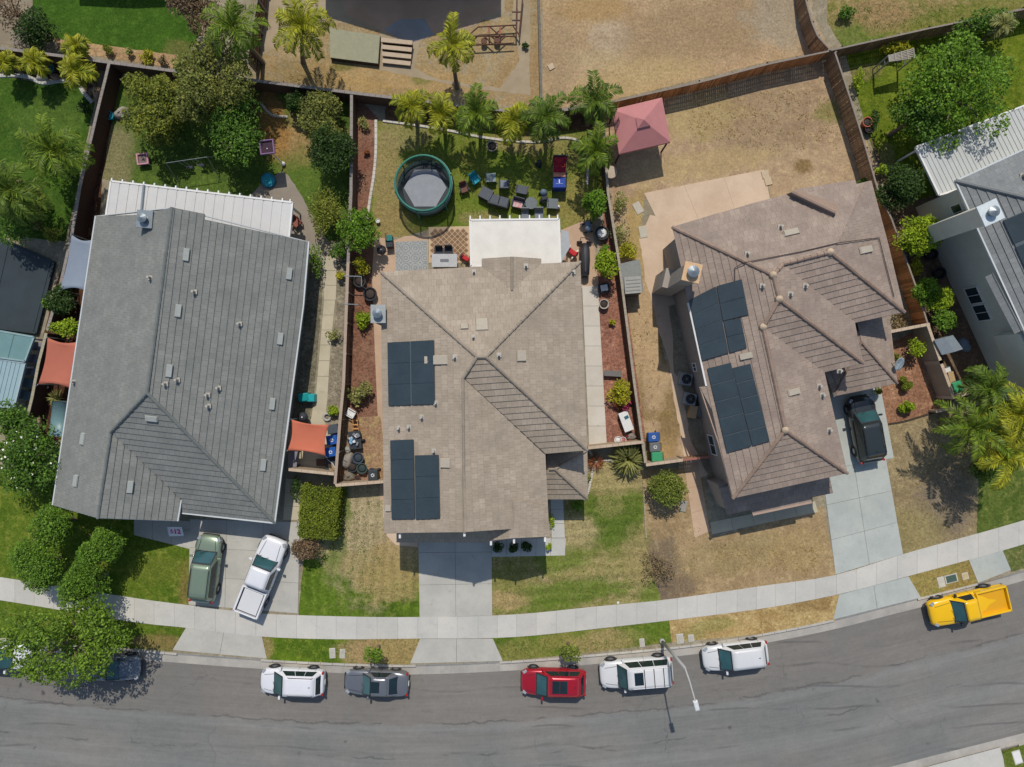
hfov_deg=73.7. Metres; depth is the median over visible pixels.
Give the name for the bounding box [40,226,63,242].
bush
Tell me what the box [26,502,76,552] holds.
tree
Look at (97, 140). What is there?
wall
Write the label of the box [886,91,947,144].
tree
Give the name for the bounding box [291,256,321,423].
dirt yard
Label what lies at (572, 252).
toy tricycle
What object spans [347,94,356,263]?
wall
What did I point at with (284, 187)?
patio
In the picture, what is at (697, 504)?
garden path
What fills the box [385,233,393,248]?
tool cart
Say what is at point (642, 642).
utility cover
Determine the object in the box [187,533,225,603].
parked car
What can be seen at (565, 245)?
side awning
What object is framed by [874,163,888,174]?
bush
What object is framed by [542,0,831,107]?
dirt yard
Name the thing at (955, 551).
pavement
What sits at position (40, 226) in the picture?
bush
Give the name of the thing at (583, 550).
lawn
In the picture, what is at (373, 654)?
street tree
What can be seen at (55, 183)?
tree
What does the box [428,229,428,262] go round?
joint
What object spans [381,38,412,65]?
garden steps
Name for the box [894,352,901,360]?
bush
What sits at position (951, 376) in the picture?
potting table
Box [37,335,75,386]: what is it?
shade sail
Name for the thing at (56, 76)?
rock
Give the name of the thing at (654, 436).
wheelie bin
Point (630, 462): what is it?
yucca
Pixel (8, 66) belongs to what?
palm tree
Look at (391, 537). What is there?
patio
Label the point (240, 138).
tree
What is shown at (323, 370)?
side path
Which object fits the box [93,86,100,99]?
rock
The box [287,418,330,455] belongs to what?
shade sail
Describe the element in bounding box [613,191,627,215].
bush
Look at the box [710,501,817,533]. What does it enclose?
garden path
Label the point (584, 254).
covered barbecue
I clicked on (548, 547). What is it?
bush
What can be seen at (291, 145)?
lawn
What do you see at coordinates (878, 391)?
bush
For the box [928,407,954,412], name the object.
wall
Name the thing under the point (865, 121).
plant pot
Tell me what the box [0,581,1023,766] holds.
street
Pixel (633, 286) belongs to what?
storage locker
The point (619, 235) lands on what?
bush
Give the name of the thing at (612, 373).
bench
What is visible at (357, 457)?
plant pot
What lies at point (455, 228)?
patio
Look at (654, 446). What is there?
wheelie bin
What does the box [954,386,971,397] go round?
wall
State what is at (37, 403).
wall
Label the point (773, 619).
verge
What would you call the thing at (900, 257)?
fence
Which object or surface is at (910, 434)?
lawn
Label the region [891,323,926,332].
wall
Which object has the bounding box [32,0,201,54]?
lawn
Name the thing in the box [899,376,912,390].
bush
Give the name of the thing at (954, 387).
wheelie bin
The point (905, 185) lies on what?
tree
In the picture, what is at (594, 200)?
tree
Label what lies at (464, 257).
toy tricycle
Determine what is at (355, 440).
garden cart
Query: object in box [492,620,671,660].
verge
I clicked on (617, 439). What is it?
plant pot
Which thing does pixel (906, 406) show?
bush
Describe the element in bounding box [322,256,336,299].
side path
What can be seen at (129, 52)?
bush
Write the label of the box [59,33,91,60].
palm tree
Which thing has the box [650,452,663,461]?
wheelie bin
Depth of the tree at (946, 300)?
46.72 m
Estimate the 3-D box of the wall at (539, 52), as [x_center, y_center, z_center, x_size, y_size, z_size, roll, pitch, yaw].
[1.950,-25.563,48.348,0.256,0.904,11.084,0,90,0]
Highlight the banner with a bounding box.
[167,527,187,535]
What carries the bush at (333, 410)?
on the gravel strip
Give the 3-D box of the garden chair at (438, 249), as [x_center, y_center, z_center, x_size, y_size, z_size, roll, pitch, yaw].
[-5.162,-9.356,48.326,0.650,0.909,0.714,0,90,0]
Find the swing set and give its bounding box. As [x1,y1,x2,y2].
[166,157,221,186]
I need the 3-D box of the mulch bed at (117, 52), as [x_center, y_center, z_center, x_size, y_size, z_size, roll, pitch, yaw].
[-28.034,-23.583,48.792,9.954,0.001,1.152,8,90,0]
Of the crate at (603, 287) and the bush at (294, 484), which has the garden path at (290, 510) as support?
the bush at (294, 484)
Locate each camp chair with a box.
[458,180,468,193]
[468,170,480,185]
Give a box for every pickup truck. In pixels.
[232,533,288,619]
[924,583,1012,626]
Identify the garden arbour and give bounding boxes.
[872,48,914,74]
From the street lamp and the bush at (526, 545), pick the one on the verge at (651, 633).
the street lamp
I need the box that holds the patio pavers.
[430,229,467,260]
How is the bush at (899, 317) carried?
on the dirt
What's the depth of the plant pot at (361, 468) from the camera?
48.38 m
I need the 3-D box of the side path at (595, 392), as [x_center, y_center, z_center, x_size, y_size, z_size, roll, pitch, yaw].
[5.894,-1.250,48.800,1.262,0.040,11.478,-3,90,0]
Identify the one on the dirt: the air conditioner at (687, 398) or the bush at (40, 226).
the air conditioner at (687, 398)
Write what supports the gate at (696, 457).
attached to the wall at (666, 460)
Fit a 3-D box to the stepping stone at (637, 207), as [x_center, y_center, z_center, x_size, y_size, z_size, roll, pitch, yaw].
[9.003,-12.539,48.770,0.550,0.050,0.850,-29,90,0]
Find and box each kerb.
[0,570,1023,666]
[926,742,1023,766]
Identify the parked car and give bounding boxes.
[0,640,31,673]
[72,651,142,684]
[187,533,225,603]
[260,663,325,699]
[344,666,408,699]
[520,664,585,700]
[598,652,673,692]
[700,637,769,674]
[843,394,886,464]
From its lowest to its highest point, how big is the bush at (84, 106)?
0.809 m
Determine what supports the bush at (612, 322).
on the mulch bed at (614, 358)
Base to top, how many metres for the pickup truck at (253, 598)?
1.757 m
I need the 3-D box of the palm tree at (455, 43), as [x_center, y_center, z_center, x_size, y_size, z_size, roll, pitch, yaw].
[-3.819,-22.230,46.305,3.158,5.135,3.222,40,90,0]
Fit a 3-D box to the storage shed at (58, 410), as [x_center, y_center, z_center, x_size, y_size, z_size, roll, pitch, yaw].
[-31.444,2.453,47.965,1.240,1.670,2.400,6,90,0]
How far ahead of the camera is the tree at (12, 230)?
46.43 m
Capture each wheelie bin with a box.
[325,447,335,456]
[326,435,336,444]
[327,423,337,434]
[368,468,380,480]
[647,430,659,441]
[648,442,661,451]
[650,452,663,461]
[951,380,962,393]
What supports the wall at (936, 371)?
on the dirt
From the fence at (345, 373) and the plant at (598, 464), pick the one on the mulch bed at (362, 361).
the fence at (345, 373)
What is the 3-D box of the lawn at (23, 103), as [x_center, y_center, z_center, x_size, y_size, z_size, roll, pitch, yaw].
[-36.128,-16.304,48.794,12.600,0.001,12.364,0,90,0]
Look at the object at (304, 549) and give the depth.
47.23 m
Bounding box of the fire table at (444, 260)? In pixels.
[432,254,456,267]
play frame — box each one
[136,152,150,166]
[259,139,285,165]
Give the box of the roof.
[0,239,55,333]
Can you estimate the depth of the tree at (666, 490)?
47.07 m
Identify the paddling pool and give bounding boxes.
[261,173,275,187]
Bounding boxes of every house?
[52,207,311,523]
[371,257,587,544]
[652,180,905,515]
[904,149,1023,400]
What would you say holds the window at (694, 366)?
in the house at (787, 305)
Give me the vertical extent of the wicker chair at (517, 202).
0.909 m
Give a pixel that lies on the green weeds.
(602, 497)
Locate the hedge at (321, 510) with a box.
[296,482,345,540]
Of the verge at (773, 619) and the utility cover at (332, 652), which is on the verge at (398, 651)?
the utility cover at (332, 652)
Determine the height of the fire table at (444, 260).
0.825 m
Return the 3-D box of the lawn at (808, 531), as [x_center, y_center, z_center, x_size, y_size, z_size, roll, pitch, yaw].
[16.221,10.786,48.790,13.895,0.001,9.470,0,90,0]
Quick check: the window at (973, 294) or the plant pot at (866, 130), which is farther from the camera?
the plant pot at (866, 130)
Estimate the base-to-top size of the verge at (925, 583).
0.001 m
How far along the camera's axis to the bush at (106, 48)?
48.36 m
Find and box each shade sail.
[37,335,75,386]
[58,234,90,294]
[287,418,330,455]
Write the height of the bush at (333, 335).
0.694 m
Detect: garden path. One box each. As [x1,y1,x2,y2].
[134,520,189,548]
[283,478,301,519]
[492,538,565,556]
[551,499,564,537]
[684,462,709,536]
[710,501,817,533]
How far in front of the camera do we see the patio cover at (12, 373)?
47.20 m
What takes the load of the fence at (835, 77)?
on the dirt yard at (680, 160)
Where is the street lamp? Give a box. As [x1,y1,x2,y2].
[659,638,699,710]
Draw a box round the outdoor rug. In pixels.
[395,240,427,270]
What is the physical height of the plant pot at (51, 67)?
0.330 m
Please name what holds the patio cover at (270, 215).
attached to the house at (182, 387)
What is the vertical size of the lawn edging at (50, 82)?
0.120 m
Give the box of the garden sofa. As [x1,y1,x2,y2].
[487,194,509,209]
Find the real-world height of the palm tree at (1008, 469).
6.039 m
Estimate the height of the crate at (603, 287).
0.405 m
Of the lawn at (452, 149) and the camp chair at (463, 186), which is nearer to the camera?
the camp chair at (463, 186)
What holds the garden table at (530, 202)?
on the lawn at (452, 149)
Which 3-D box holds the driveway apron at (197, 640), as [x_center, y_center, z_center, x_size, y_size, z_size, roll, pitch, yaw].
[-20.805,18.505,48.800,6.746,0.040,1.666,5,90,0]
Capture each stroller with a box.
[538,189,548,202]
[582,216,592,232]
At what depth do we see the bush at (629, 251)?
47.97 m
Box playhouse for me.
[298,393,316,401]
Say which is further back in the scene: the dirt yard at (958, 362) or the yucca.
the dirt yard at (958, 362)
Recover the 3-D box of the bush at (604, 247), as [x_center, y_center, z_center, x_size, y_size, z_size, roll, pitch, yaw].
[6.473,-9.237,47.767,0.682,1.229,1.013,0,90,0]
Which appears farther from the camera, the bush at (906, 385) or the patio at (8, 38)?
the patio at (8, 38)
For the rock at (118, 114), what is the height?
0.544 m
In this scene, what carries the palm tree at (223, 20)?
on the dirt yard at (493, 66)
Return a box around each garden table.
[486,173,495,183]
[525,197,536,208]
[547,198,557,209]
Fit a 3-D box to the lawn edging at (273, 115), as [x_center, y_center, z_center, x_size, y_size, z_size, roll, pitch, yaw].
[-17.065,-19.360,48.760,2.241,0.120,0.583,27,90,0]
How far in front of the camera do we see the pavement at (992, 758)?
48.77 m
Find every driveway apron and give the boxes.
[173,628,266,657]
[411,639,502,662]
[833,576,920,618]
[969,551,1010,582]
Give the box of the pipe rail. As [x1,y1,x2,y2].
[344,276,364,287]
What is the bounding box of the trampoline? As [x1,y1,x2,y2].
[394,154,453,219]
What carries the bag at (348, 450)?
on the dirt yard at (371, 449)
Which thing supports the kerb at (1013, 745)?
on the street
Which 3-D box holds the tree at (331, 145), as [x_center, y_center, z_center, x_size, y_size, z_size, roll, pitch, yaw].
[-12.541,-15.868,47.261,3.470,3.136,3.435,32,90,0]
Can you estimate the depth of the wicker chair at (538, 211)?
48.32 m
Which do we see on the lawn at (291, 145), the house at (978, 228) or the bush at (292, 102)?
the bush at (292, 102)
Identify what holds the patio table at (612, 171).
on the dirt yard at (680, 160)
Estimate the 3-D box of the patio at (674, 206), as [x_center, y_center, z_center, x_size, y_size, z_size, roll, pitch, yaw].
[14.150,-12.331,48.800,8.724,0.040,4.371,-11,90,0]
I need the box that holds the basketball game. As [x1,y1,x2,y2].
[552,155,567,191]
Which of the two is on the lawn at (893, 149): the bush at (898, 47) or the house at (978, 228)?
the bush at (898, 47)
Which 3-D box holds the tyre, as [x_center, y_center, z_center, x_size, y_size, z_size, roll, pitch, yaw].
[-13.191,2.389,48.700,0.640,0.160,0.640,0,90,0]
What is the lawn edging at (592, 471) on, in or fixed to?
on the lawn at (583, 550)
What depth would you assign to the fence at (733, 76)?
47.84 m
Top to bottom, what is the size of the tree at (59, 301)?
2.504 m
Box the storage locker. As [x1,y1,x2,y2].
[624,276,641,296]
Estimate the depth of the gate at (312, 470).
47.20 m
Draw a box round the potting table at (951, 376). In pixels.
[947,371,955,382]
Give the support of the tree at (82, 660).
on the verge at (156, 637)
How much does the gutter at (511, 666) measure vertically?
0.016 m
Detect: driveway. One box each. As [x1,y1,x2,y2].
[189,519,299,612]
[418,542,491,616]
[825,459,902,573]
[831,387,893,465]
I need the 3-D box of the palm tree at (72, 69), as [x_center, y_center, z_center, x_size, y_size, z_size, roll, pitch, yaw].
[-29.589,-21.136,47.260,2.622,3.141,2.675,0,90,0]
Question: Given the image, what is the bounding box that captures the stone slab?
[679,500,687,511]
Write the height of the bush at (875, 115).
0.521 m
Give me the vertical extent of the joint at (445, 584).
0.034 m
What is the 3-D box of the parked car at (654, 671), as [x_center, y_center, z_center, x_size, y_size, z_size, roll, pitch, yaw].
[8.770,20.388,47.978,5.195,1.944,2.340,-4,90,0]
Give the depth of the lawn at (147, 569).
48.79 m
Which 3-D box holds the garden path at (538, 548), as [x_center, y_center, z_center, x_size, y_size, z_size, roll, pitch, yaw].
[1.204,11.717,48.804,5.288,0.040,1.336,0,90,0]
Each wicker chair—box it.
[499,180,508,189]
[511,195,525,208]
[515,184,528,195]
[521,207,528,217]
[535,207,543,217]
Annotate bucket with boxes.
[108,111,114,119]
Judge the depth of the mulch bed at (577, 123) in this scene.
48.79 m
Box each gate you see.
[288,466,334,474]
[677,453,711,460]
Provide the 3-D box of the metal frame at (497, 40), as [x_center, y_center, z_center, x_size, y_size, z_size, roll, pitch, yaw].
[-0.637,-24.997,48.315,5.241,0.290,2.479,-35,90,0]
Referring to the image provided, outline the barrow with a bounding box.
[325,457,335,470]
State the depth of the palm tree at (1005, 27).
46.43 m
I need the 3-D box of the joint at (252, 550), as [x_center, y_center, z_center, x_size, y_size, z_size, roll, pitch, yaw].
[-19.131,13.057,48.813,7.967,0.034,6.752,0,90,0]
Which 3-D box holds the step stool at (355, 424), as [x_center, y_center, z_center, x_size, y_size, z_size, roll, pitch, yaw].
[-11.126,2.870,48.525,0.468,0.414,1.023,0,90,0]
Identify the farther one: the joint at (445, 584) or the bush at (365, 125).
the joint at (445, 584)
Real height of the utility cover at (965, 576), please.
0.051 m
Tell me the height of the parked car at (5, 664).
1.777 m
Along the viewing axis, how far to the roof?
48.50 m
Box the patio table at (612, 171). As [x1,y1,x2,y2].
[608,166,616,177]
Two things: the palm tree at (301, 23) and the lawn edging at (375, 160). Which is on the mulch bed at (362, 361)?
the lawn edging at (375, 160)
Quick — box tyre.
[323,413,330,420]
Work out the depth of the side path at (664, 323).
48.79 m
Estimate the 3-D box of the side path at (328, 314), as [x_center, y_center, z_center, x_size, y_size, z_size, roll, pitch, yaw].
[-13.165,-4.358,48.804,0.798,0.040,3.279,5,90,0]
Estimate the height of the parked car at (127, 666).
1.517 m
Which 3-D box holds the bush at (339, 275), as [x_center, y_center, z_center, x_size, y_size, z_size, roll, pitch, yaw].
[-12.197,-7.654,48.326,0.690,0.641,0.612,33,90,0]
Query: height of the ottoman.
0.580 m
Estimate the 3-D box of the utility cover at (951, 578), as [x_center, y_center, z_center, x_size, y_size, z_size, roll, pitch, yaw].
[31.366,13.933,48.775,0.900,0.051,0.600,-14,90,0]
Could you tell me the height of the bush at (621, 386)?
1.154 m
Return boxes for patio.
[0,0,32,44]
[251,172,327,259]
[262,0,530,95]
[342,0,499,42]
[372,236,427,499]
[383,501,417,546]
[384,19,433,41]
[429,226,469,262]
[560,221,598,287]
[639,215,674,309]
[644,170,769,242]
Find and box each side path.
[288,392,332,468]
[316,345,330,391]
[320,300,334,344]
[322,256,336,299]
[582,286,606,443]
[642,253,707,476]
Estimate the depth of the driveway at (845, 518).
48.78 m
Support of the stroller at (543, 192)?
on the lawn at (452, 149)
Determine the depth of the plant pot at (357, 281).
48.42 m
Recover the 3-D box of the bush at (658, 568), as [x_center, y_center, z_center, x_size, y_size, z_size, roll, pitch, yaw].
[10.339,13.117,48.369,2.539,0.616,2.606,0,90,0]
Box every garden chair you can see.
[292,214,302,228]
[345,408,356,418]
[434,245,442,253]
[444,245,452,253]
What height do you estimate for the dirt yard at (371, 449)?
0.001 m
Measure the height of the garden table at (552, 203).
0.550 m
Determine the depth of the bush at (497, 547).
48.31 m
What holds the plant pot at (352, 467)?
on the dirt yard at (371, 449)
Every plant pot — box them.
[46,64,54,72]
[346,462,356,472]
[352,452,363,463]
[353,275,365,286]
[356,463,366,473]
[363,287,376,300]
[487,140,496,151]
[595,226,608,239]
[599,299,608,308]
[614,436,621,441]
[861,117,872,127]
[863,124,873,133]
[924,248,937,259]
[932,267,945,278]
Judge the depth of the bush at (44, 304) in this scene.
47.62 m
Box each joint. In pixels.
[200,519,299,611]
[419,552,455,616]
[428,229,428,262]
[825,465,893,567]
[927,747,998,766]
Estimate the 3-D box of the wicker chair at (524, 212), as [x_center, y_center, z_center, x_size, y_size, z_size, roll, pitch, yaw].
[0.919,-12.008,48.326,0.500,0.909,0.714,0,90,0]
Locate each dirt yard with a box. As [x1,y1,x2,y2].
[40,99,114,439]
[250,0,540,108]
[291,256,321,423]
[339,416,382,484]
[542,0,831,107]
[605,60,879,462]
[869,134,990,402]
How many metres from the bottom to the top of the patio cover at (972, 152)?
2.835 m
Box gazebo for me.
[608,98,669,163]
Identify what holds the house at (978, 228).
on the dirt
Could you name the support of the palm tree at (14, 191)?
on the lawn at (23, 103)
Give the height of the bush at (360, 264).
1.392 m
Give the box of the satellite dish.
[891,357,903,370]
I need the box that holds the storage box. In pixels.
[686,405,702,418]
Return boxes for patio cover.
[0,330,42,361]
[0,359,33,407]
[105,178,300,236]
[469,215,560,266]
[897,105,1023,195]
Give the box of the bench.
[604,370,621,376]
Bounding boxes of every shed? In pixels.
[49,401,66,436]
[619,260,642,291]
[933,335,962,354]
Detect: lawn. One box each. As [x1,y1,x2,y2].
[0,78,93,241]
[0,468,190,604]
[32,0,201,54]
[102,77,349,241]
[299,485,419,616]
[370,121,603,237]
[491,462,660,615]
[642,468,835,599]
[827,0,1023,46]
[846,18,1023,198]
[887,403,978,553]
[977,398,1023,532]
[1002,745,1023,766]
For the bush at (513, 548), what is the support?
on the garden path at (538, 548)
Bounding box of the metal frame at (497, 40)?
[469,0,522,45]
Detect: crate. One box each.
[598,282,609,293]
[945,366,950,372]
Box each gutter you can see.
[37,572,1023,674]
[892,733,1023,766]
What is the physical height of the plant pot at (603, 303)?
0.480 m
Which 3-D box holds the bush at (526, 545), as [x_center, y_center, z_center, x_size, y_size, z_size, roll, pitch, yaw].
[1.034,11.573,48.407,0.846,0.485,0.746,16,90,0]
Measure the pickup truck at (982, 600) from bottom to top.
1.757 m
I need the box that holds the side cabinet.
[289,450,301,466]
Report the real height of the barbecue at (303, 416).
1.056 m
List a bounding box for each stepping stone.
[632,201,643,214]
[638,225,647,237]
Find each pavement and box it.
[0,520,1023,638]
[928,747,1004,766]
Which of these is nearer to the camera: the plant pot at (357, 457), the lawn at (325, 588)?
the plant pot at (357, 457)
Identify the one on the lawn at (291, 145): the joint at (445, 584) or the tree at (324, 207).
the tree at (324, 207)
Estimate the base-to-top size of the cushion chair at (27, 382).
0.920 m
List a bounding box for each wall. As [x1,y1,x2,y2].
[0,47,350,101]
[27,333,61,417]
[46,63,122,330]
[335,478,382,486]
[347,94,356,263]
[351,91,606,120]
[537,0,541,100]
[587,439,642,448]
[601,130,646,462]
[642,457,682,465]
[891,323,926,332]
[912,323,954,398]
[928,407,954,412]
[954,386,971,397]
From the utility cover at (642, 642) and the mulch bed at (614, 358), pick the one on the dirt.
the mulch bed at (614, 358)
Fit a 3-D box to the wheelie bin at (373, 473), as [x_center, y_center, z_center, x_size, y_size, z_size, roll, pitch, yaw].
[-9.728,6.368,48.227,0.780,1.105,0.857,0,90,0]
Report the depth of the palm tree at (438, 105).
45.51 m
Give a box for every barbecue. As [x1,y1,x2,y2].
[298,412,310,421]
[377,245,386,254]
[577,237,591,277]
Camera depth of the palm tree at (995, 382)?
44.06 m
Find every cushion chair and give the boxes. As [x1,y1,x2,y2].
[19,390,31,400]
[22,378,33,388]
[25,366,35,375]
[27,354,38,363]
[32,341,41,351]
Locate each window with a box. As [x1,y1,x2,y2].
[691,362,697,371]
[707,434,717,455]
[949,202,963,215]
[963,286,983,304]
[971,303,991,321]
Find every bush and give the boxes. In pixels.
[30,212,43,229]
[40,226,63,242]
[41,298,50,311]
[76,97,93,115]
[102,44,113,54]
[125,46,133,55]
[138,49,152,65]
[157,55,167,64]
[284,89,310,114]
[290,475,302,499]
[309,241,323,278]
[325,329,341,340]
[327,405,339,416]
[329,240,346,259]
[335,270,344,279]
[346,380,372,406]
[352,256,369,275]
[355,310,370,330]
[357,115,368,129]
[492,541,503,552]
[508,542,518,552]
[521,41,529,47]
[521,541,531,551]
[546,543,551,549]
[549,514,554,527]
[571,500,582,511]
[599,244,608,251]
[605,379,631,405]
[609,319,615,325]
[610,223,630,244]
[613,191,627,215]
[613,402,623,409]
[618,239,637,259]
[641,550,674,586]
[837,4,856,22]
[852,66,864,92]
[857,177,866,182]
[869,109,880,132]
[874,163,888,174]
[874,387,882,394]
[878,40,912,54]
[892,313,908,327]
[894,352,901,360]
[898,400,915,413]
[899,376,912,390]
[904,256,923,276]
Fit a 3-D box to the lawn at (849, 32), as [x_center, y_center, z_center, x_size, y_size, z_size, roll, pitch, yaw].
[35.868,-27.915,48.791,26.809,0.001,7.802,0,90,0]
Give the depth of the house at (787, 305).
42.84 m
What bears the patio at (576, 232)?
on the dirt
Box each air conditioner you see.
[676,372,692,386]
[680,391,696,405]
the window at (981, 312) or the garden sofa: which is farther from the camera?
the garden sofa
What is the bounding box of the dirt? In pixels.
[0,0,1023,664]
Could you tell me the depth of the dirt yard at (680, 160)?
48.79 m
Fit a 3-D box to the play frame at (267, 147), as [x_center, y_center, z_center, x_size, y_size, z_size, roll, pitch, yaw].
[-16.672,-16.031,47.615,1.027,2.386,1.170,-7,90,0]
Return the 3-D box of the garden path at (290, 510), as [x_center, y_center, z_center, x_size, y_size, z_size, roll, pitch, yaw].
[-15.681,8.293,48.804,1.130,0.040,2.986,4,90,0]
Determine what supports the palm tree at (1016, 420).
on the dirt
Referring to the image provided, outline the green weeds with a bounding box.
[276,3,958,656]
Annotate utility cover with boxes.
[329,648,335,657]
[340,649,344,657]
[639,638,644,646]
[676,633,683,643]
[688,634,693,641]
[937,576,945,587]
[944,573,957,583]
[961,572,968,579]
[1011,750,1022,764]
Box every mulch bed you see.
[0,60,98,98]
[53,38,187,67]
[345,103,377,417]
[385,106,602,189]
[597,212,645,441]
[881,332,954,423]
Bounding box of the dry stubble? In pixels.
[290,70,966,578]
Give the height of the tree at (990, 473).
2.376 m
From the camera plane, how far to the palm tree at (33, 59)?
46.63 m
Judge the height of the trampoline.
2.135 m
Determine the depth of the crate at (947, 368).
48.38 m
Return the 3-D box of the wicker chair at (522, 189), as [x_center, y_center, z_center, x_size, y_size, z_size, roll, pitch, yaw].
[0.695,-13.664,48.326,0.870,0.909,0.714,12,90,0]
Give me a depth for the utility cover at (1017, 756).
48.75 m
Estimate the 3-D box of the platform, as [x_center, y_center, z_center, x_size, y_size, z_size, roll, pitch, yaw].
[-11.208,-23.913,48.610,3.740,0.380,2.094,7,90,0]
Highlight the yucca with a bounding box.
[607,439,647,478]
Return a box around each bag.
[341,452,353,468]
[343,470,355,480]
[345,446,351,453]
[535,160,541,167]
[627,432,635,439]
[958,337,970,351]
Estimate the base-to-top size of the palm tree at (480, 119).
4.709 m
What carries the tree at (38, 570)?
on the lawn at (147, 569)
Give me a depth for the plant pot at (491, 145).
48.34 m
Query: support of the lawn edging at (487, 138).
on the lawn at (452, 149)
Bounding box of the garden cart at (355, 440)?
[347,431,364,448]
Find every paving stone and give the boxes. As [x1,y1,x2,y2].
[547,63,554,69]
[761,170,769,178]
[764,177,772,185]
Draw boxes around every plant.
[46,389,62,404]
[588,453,604,470]
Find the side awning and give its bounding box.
[560,230,569,261]
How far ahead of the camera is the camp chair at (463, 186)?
48.32 m
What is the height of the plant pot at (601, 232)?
0.480 m
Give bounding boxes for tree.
[0,0,28,34]
[0,48,24,76]
[0,158,54,225]
[0,200,35,246]
[0,398,36,442]
[0,415,61,496]
[0,586,134,690]
[6,535,66,594]
[10,184,49,225]
[11,4,62,50]
[14,112,94,180]
[18,47,53,78]
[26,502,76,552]
[43,282,78,316]
[46,153,75,190]
[47,317,78,338]
[55,556,111,606]
[57,52,99,94]
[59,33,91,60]
[75,520,128,569]
[120,71,186,146]
[165,0,223,38]
[166,39,258,125]
[200,0,271,64]
[205,91,266,168]
[271,0,336,64]
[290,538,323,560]
[295,87,343,140]
[307,184,342,240]
[308,121,358,177]
[336,207,381,253]
[363,644,383,662]
[389,88,429,130]
[423,91,457,135]
[426,11,475,89]
[453,82,498,138]
[491,100,529,146]
[518,91,571,143]
[560,641,581,662]
[567,69,622,129]
[570,120,618,175]
[581,188,607,217]
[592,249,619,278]
[645,468,689,509]
[874,162,928,212]
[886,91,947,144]
[892,213,943,257]
[897,26,1020,155]
[906,337,926,357]
[910,276,942,308]
[923,286,954,312]
[928,308,957,332]
[931,394,1013,461]
[952,5,1019,38]
[956,361,1018,414]
[966,419,1023,490]
[968,454,1000,482]
[979,380,1023,445]
[981,12,1017,41]
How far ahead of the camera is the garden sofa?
48.22 m
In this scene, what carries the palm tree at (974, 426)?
on the lawn at (910, 434)
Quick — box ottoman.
[478,186,493,201]
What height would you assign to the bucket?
0.380 m
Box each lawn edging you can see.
[0,73,93,103]
[260,103,287,117]
[367,120,377,218]
[383,119,588,184]
[582,449,594,499]
[642,480,646,537]
[888,412,934,424]
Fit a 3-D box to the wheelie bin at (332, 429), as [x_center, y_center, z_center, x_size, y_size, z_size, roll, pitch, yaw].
[-12.492,3.178,48.235,0.857,1.090,0.780,-10,90,0]
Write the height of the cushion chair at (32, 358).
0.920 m
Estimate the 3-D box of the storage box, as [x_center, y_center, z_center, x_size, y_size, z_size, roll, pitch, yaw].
[13.049,2.007,48.440,1.029,0.700,1.008,11,90,0]
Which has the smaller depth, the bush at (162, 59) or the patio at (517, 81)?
the bush at (162, 59)
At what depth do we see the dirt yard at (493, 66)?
48.79 m
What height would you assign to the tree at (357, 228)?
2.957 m
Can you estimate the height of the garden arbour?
2.094 m
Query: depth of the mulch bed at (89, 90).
48.79 m
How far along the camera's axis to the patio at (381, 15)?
48.78 m
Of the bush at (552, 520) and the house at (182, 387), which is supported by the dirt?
the house at (182, 387)
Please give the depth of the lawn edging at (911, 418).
48.70 m
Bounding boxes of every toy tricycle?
[459,253,469,263]
[567,245,578,259]
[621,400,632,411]
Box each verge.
[0,600,184,651]
[260,636,419,664]
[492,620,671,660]
[669,594,839,641]
[907,560,976,596]
[1003,544,1023,571]
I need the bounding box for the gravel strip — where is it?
[326,250,346,424]
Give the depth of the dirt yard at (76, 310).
48.79 m
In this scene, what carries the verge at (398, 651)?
on the dirt
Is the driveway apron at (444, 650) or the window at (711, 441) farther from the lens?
the driveway apron at (444, 650)
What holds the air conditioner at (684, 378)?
on the dirt
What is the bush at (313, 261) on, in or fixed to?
on the dirt yard at (306, 373)
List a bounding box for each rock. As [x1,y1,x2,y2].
[36,74,47,80]
[50,73,60,80]
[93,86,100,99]
[114,106,129,120]
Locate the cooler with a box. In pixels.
[618,411,633,431]
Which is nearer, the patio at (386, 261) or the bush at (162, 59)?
the bush at (162, 59)
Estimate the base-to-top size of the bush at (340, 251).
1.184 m
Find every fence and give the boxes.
[247,0,267,73]
[334,261,353,483]
[605,49,828,111]
[795,0,830,60]
[823,7,1023,59]
[824,51,877,189]
[876,191,927,324]
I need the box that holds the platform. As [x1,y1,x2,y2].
[330,28,380,65]
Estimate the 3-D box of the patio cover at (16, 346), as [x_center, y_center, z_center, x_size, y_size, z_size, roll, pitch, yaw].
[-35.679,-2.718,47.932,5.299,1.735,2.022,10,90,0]
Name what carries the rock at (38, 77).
on the mulch bed at (89, 90)
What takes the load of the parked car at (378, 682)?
on the street
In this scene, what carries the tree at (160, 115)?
on the lawn at (291, 145)
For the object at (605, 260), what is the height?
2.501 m
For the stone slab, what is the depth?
48.69 m

